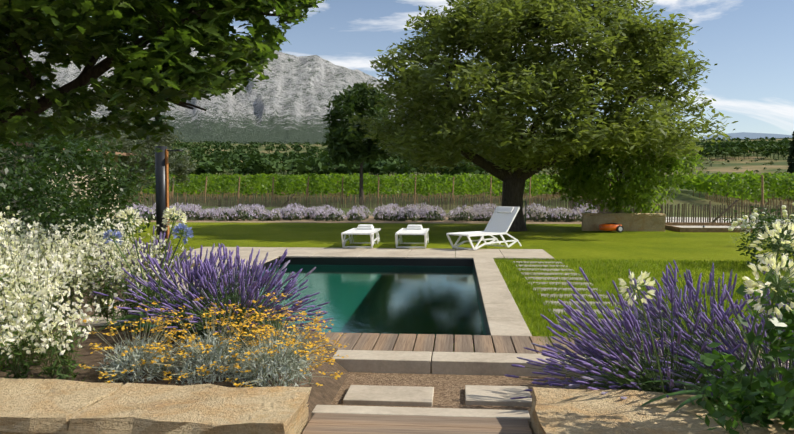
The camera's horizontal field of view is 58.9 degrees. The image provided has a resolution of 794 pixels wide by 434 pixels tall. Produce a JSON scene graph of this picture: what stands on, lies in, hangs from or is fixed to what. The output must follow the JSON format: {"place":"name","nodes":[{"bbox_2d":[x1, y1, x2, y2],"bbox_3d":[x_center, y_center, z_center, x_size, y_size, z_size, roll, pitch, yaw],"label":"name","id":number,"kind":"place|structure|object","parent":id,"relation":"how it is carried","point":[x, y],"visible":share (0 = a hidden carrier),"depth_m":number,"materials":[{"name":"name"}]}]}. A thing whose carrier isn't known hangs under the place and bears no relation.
{"place":"outdoors","nodes":[
{"label":"outdoors","id":0,"kind":"place"},
{"bbox_2d":[9,141,135,155],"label":"pool house roof","id":1,"kind":"structure","parent":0,"point":[116,153],"depth_m":17.34,"materials":[{"name":"grey"}]},
{"bbox_2d":[0,263,348,422],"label":"planting bed","id":2,"kind":"object","parent":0,"point":[326,392],"depth_m":5.18,"materials":[{"name":"soil"}]},
{"bbox_2d":[0,200,112,348],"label":"gaura plants","id":3,"kind":"object","parent":2,"relation":"on","point":[4,278],"visible":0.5,"depth_m":5.28,"materials":[{"name":"white plant"}]},
{"bbox_2d":[0,260,117,381],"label":"gaura plants","id":4,"kind":"object","parent":2,"relation":"on","point":[12,338],"visible":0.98,"depth_m":4.49,"materials":[{"name":"white plant"}]},
{"bbox_2d":[0,207,148,287],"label":"gaura plants","id":5,"kind":"object","parent":2,"relation":"on","point":[112,244],"visible":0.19,"depth_m":9.92,"materials":[{"name":"white plant"}]},
{"bbox_2d":[0,209,183,368],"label":"gaura plants","id":6,"kind":"object","parent":2,"relation":"on","point":[83,282],"visible":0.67,"depth_m":6.52,"materials":[{"name":"white plant"}]},
{"bbox_2d":[92,206,193,334],"bbox_3d":[-2.148,0.460,6.297,1.221,1.134,0.932,-2,3,-41],"label":"agapanthus plant","id":7,"kind":"object","parent":2,"relation":"on","point":[168,212],"visible":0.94,"depth_m":6.17,"materials":[{"name":"green plant"}]},
{"bbox_2d":[81,226,217,320],"bbox_3d":[-2.411,0.551,7.149,1.375,0.953,1.245,-2,3,-41],"label":"lavender plant","id":8,"kind":"object","parent":2,"relation":"on","point":[167,258],"visible":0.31,"depth_m":7.02,"materials":[{"name":"purple plant"}]},
{"bbox_2d":[155,146,182,262],"bbox_3d":[-4.202,-0.221,12.922,0.568,2.150,0.320,0,3,5],"label":"outdoor shower","id":9,"kind":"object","parent":2,"relation":"on","point":[162,179],"depth_m":12.84,"materials":[{"name":"grey metal"}]},
{"bbox_2d":[92,243,271,343],"bbox_3d":[-1.713,0.621,5.981,1.446,0.828,1.467,0,3,5],"label":"lavender plant","id":10,"kind":"object","parent":2,"relation":"on","point":[153,282],"visible":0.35,"depth_m":5.78,"materials":[{"name":"purple plant"}]},
{"bbox_2d":[79,293,347,387],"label":"helichrysum plants","id":11,"kind":"object","parent":2,"relation":"on","point":[290,352],"visible":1,"depth_m":4.56,"materials":[{"name":"yellow plant"}]},
{"bbox_2d":[138,244,333,354],"bbox_3d":[-1.206,0.628,5.532,1.461,0.853,1.375,0,3,5],"label":"lavender plant","id":12,"kind":"object","parent":2,"relation":"on","point":[258,284],"visible":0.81,"depth_m":5.42,"materials":[{"name":"purple plant"}]},
{"bbox_2d":[127,215,581,223],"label":"lavender bed ground","id":13,"kind":"structure","parent":0,"point":[370,219],"depth_m":28.88,"materials":[{"name":"brown soil"}]},
{"bbox_2d":[126,202,598,221],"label":"lavender plants","id":14,"kind":"object","parent":13,"relation":"on","point":[386,213],"visible":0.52,"depth_m":29.60,"materials":[{"name":"purple plant"}]},
{"bbox_2d":[8,42,791,144],"bbox_3d":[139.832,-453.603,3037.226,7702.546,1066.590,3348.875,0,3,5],"label":"mountain rock","id":15,"kind":"object","parent":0,"point":[286,101],"visible":0.19,"depth_m":3174.56,"materials":[{"name":"grey stone"}]},
{"bbox_2d":[39,0,793,137],"label":"sky","id":16,"kind":"structure","parent":0,"point":[751,42],"materials":[{"name":"blue"}]},
{"bbox_2d":[70,222,793,351],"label":"lawn","id":17,"kind":"structure","parent":0,"point":[565,241],"depth_m":18.50,"materials":[{"name":"green plant"}]},
{"bbox_2d":[0,167,108,266],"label":"hedge shrub","id":18,"kind":"object","parent":17,"relation":"on","point":[46,218],"visible":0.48,"depth_m":11.40,"materials":[{"name":"green plant"}]},
{"bbox_2d":[0,147,118,229],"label":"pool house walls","id":19,"kind":"structure","parent":17,"relation":"on","point":[29,156],"depth_m":16.53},
{"bbox_2d":[12,118,128,218],"bbox_3d":[-11.965,-1.452,20.922,7.649,4.099,6.126,0,3,5],"label":"hedge shrub","id":20,"kind":"object","parent":17,"relation":"on","point":[39,139],"depth_m":19.23,"materials":[{"name":"green plant"}]},
{"bbox_2d":[0,116,142,239],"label":"hedge shrub","id":21,"kind":"object","parent":17,"relation":"on","point":[118,147],"visible":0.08,"depth_m":17.13,"materials":[{"name":"green plant"}]},
{"bbox_2d":[0,97,155,255],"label":"hedge shrub","id":22,"kind":"object","parent":17,"relation":"on","point":[72,149],"visible":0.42,"depth_m":14.17,"materials":[{"name":"green plant"}]},
{"bbox_2d":[67,115,197,231],"bbox_3d":[-8.044,-1.159,20.753,4.631,3.994,3.486,0,3,5],"label":"olive tree","id":23,"kind":"object","parent":17,"relation":"on","point":[180,167],"visible":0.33,"depth_m":20.18,"materials":[{"name":"green plant"}]},
{"bbox_2d":[91,233,196,276],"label":"flowering plant","id":24,"kind":"object","parent":17,"relation":"on","point":[163,249],"visible":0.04,"depth_m":11.29,"materials":[{"name":"green plant"}]},
{"bbox_2d":[0,0,323,152],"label":"oak tree","id":25,"kind":"object","parent":17,"relation":"on","point":[163,69],"visible":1,"depth_m":6.34,"materials":[{"name":"green plant"}]},
{"bbox_2d":[109,257,489,342],"bbox_3d":[-0.756,1.740,10.552,3.930,1.500,7.310,0,3,5],"label":"pool basin","id":26,"kind":"object","parent":17,"relation":"in","point":[385,262],"visible":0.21,"depth_m":14.11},
{"bbox_2d":[143,265,485,337],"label":"pool water","id":27,"kind":"structure","parent":26,"relation":"in","point":[416,300],"depth_m":10.03,"materials":[{"name":"teal liquid"}]},
{"bbox_2d":[341,224,380,247],"bbox_3d":[-0.836,0.450,16.844,0.690,0.458,1.992,0,3,5],"label":"sun lounger","id":28,"kind":"object","parent":17,"relation":"on","point":[366,229],"visible":1,"depth_m":16.78,"materials":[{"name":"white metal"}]},
{"bbox_2d":[395,225,428,247],"bbox_3d":[0.383,0.453,16.781,0.690,0.458,1.992,0,3,5],"label":"sun lounger","id":29,"kind":"object","parent":17,"relation":"on","point":[414,230],"visible":1,"depth_m":16.75,"materials":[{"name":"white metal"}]},
{"bbox_2d":[446,206,521,249],"bbox_3d":[2.015,0.241,16.158,1.780,0.936,0.690,-2,3,-39],"label":"sun lounger","id":30,"kind":"object","parent":17,"relation":"on","point":[501,220],"visible":1,"depth_m":16.33,"materials":[{"name":"white metal"}]},
{"bbox_2d":[346,0,737,231],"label":"almond tree","id":31,"kind":"object","parent":17,"relation":"on","point":[499,29],"visible":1,"depth_m":19.87,"materials":[{"name":"green plant"}]},
{"bbox_2d":[513,261,632,325],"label":"stepping stones","id":32,"kind":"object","parent":17,"relation":"on","point":[565,289],"depth_m":10.46,"materials":[{"name":"stone"}]},
{"bbox_2d":[599,223,622,231],"bbox_3d":[6.745,0.332,22.214,0.680,0.283,0.598,-1,3,-15],"label":"robot lawn mower","id":33,"kind":"object","parent":17,"relation":"on","point":[611,227],"visible":1,"depth_m":21.98,"materials":[{"name":"orange plastic"}]},
{"bbox_2d":[581,199,665,230],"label":"wall","id":34,"kind":"structure","parent":17,"relation":"on","point":[635,221],"depth_m":22.71,"materials":[{"name":"stone"}]},
{"bbox_2d":[547,112,710,213],"bbox_3d":[7.654,-1.774,23.564,5.147,3.780,4.836,0,3,5],"label":"tree","id":35,"kind":"object","parent":34,"relation":"in","point":[584,182],"visible":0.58,"depth_m":22.60,"materials":[{"name":"green plant"}]},
{"bbox_2d":[507,281,787,354],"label":"lawn grass","id":36,"kind":"structure","parent":17,"relation":"on","point":[529,302],"depth_m":8.70,"materials":[{"name":"green plant"}]},
{"bbox_2d":[723,202,793,267],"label":"rose bush","id":37,"kind":"object","parent":17,"relation":"on","point":[769,219],"depth_m":12.55,"materials":[{"name":"plant"}]},
{"bbox_2d":[727,211,793,247],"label":"flowering bush","id":38,"kind":"object","parent":17,"relation":"on","point":[761,227],"visible":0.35,"depth_m":16.86,"materials":[{"name":"green plant"}]},
{"bbox_2d":[95,139,793,218],"bbox_3d":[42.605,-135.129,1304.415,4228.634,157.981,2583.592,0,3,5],"label":"field","id":39,"kind":"structure","parent":0,"point":[685,196],"depth_m":68.34,"materials":[{"name":"green plant"}]},
{"bbox_2d":[100,137,793,175],"bbox_3d":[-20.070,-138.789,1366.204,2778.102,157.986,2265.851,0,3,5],"label":"trees","id":40,"kind":"object","parent":39,"relation":"on","point":[255,161],"visible":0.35,"depth_m":376.83,"materials":[{"name":"green plant"}]},
{"bbox_2d":[128,194,793,222],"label":"fence","id":41,"kind":"object","parent":39,"relation":"on","point":[278,199],"visible":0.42,"depth_m":41.18,"materials":[{"name":"brown wood"}]},
{"bbox_2d":[537,157,786,184],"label":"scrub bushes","id":42,"kind":"object","parent":39,"relation":"on","point":[737,168],"visible":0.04,"depth_m":381.44,"materials":[{"name":"green plant"}]},
{"bbox_2d":[787,131,793,173],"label":"cypress tree","id":43,"kind":"object","parent":39,"relation":"on","point":[790,163],"visible":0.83,"depth_m":130.06,"materials":[{"name":"green plant"}]},
{"bbox_2d":[331,372,605,431],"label":"gravel path","id":44,"kind":"structure","parent":0,"point":[449,390],"depth_m":5.46,"materials":[{"name":"brown gravel"}]},
{"bbox_2d":[70,247,791,428],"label":"pool paving","id":45,"kind":"structure","parent":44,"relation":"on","point":[503,315],"depth_m":5.80,"materials":[{"name":"stone"}]},
{"bbox_2d":[504,265,763,400],"bbox_3d":[1.622,0.850,4.541,1.588,1.019,1.700,-1,3,-16],"label":"lavender plant","id":46,"kind":"object","parent":44,"relation":"on","point":[637,371],"visible":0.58,"depth_m":4.47,"materials":[{"name":"purple plant"}]},
{"bbox_2d":[618,271,664,392],"bbox_3d":[1.691,0.819,4.117,1.020,1.127,1.225,0,3,5],"label":"agapanthus plant","id":47,"kind":"object","parent":44,"relation":"on","point":[641,278],"visible":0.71,"depth_m":3.65,"materials":[{"name":"white plant"}]},
{"bbox_2d":[585,260,781,390],"bbox_3d":[2.269,0.824,5.273,1.718,0.999,1.747,0,3,5],"label":"lavender plant","id":48,"kind":"object","parent":44,"relation":"on","point":[654,313],"visible":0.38,"depth_m":5.20,"materials":[{"name":"purple plant"}]},
{"bbox_2d":[627,273,793,394],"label":"lavender plant","id":49,"kind":"object","parent":44,"relation":"on","point":[730,335],"visible":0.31,"depth_m":4.26,"materials":[{"name":"purple plant"}]},
{"bbox_2d":[715,286,793,378],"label":"lavender plant","id":50,"kind":"object","parent":44,"relation":"on","point":[766,335],"depth_m":5.18,"materials":[{"name":"purple plant"}]},
{"bbox_2d":[742,250,793,389],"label":"agapanthus plant","id":51,"kind":"object","parent":44,"relation":"on","point":[750,284],"visible":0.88,"depth_m":3.22,"materials":[{"name":"white plant"}]},
{"bbox_2d":[318,332,778,357],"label":"wooden deck","id":52,"kind":"structure","parent":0,"point":[420,342],"depth_m":6.40,"materials":[{"name":"brown wood"}]},
{"bbox_2d":[494,257,793,287],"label":"lawn grass","id":53,"kind":"structure","parent":0,"point":[663,265],"depth_m":12.04,"materials":[{"name":"green plant"}]},
{"bbox_2d":[664,222,791,232],"bbox_3d":[13.262,0.336,23.620,8.350,0.254,3.440,0,3,5],"label":"gravel petanque court","id":54,"kind":"object","parent":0,"point":[695,227],"depth_m":24.30,"materials":[{"name":"beige gravel"}]},
{"bbox_2d":[666,217,791,222],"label":"gravel track","id":55,"kind":"structure","parent":0,"point":[706,219],"depth_m":29.68,"materials":[{"name":"beige gravel"}]},
{"bbox_2d":[698,132,792,139],"bbox_3d":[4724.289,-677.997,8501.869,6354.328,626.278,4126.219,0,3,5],"label":"hill terrain","id":56,"kind":"structure","parent":0,"point":[743,135],"depth_m":8013.38,"materials":[{"name":"teal"}]},
{"label":"ground","id":57,"kind":"structure","parent":0,"visible":0},
{"bbox_2d":[0,378,311,433],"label":"garden wall","id":58,"kind":"structure","parent":57,"relation":"on","point":[44,406],"depth_m":3.77,"materials":[{"name":"stone"}]},
{"bbox_2d":[321,81,400,204],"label":"tree","id":59,"kind":"object","parent":57,"relation":"on","point":[340,138],"visible":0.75,"depth_m":47.66,"materials":[{"name":"green plant"}]},
{"bbox_2d":[302,413,531,433],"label":"wooden step","id":60,"kind":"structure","parent":57,"relation":"on","point":[325,423],"depth_m":3.98,"materials":[{"name":"brown wood"}]},
{"bbox_2d":[530,387,793,433],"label":"garden wall","id":61,"kind":"structure","parent":57,"relation":"on","point":[563,411],"depth_m":3.65,"materials":[{"name":"stone"}]},
{"bbox_2d":[635,219,793,428],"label":"agapanthus plant","id":62,"kind":"object","parent":61,"relation":"on","point":[783,243],"visible":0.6,"depth_m":3.62,"materials":[{"name":"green plant"}]},
{"bbox_2d":[690,260,793,433],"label":"shrub","id":63,"kind":"object","parent":61,"relation":"on","point":[733,389],"visible":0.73,"depth_m":3.41,"materials":[{"name":"green plant"}]},
{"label":"dry grass vineyard ground","id":64,"kind":"structure","parent":0,"visible":0},
{"bbox_2d":[124,169,793,213],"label":"vineyard vines","id":65,"kind":"object","parent":64,"relation":"on","point":[749,186],"visible":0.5,"depth_m":53.60,"materials":[{"name":"green plant"}]}
]}

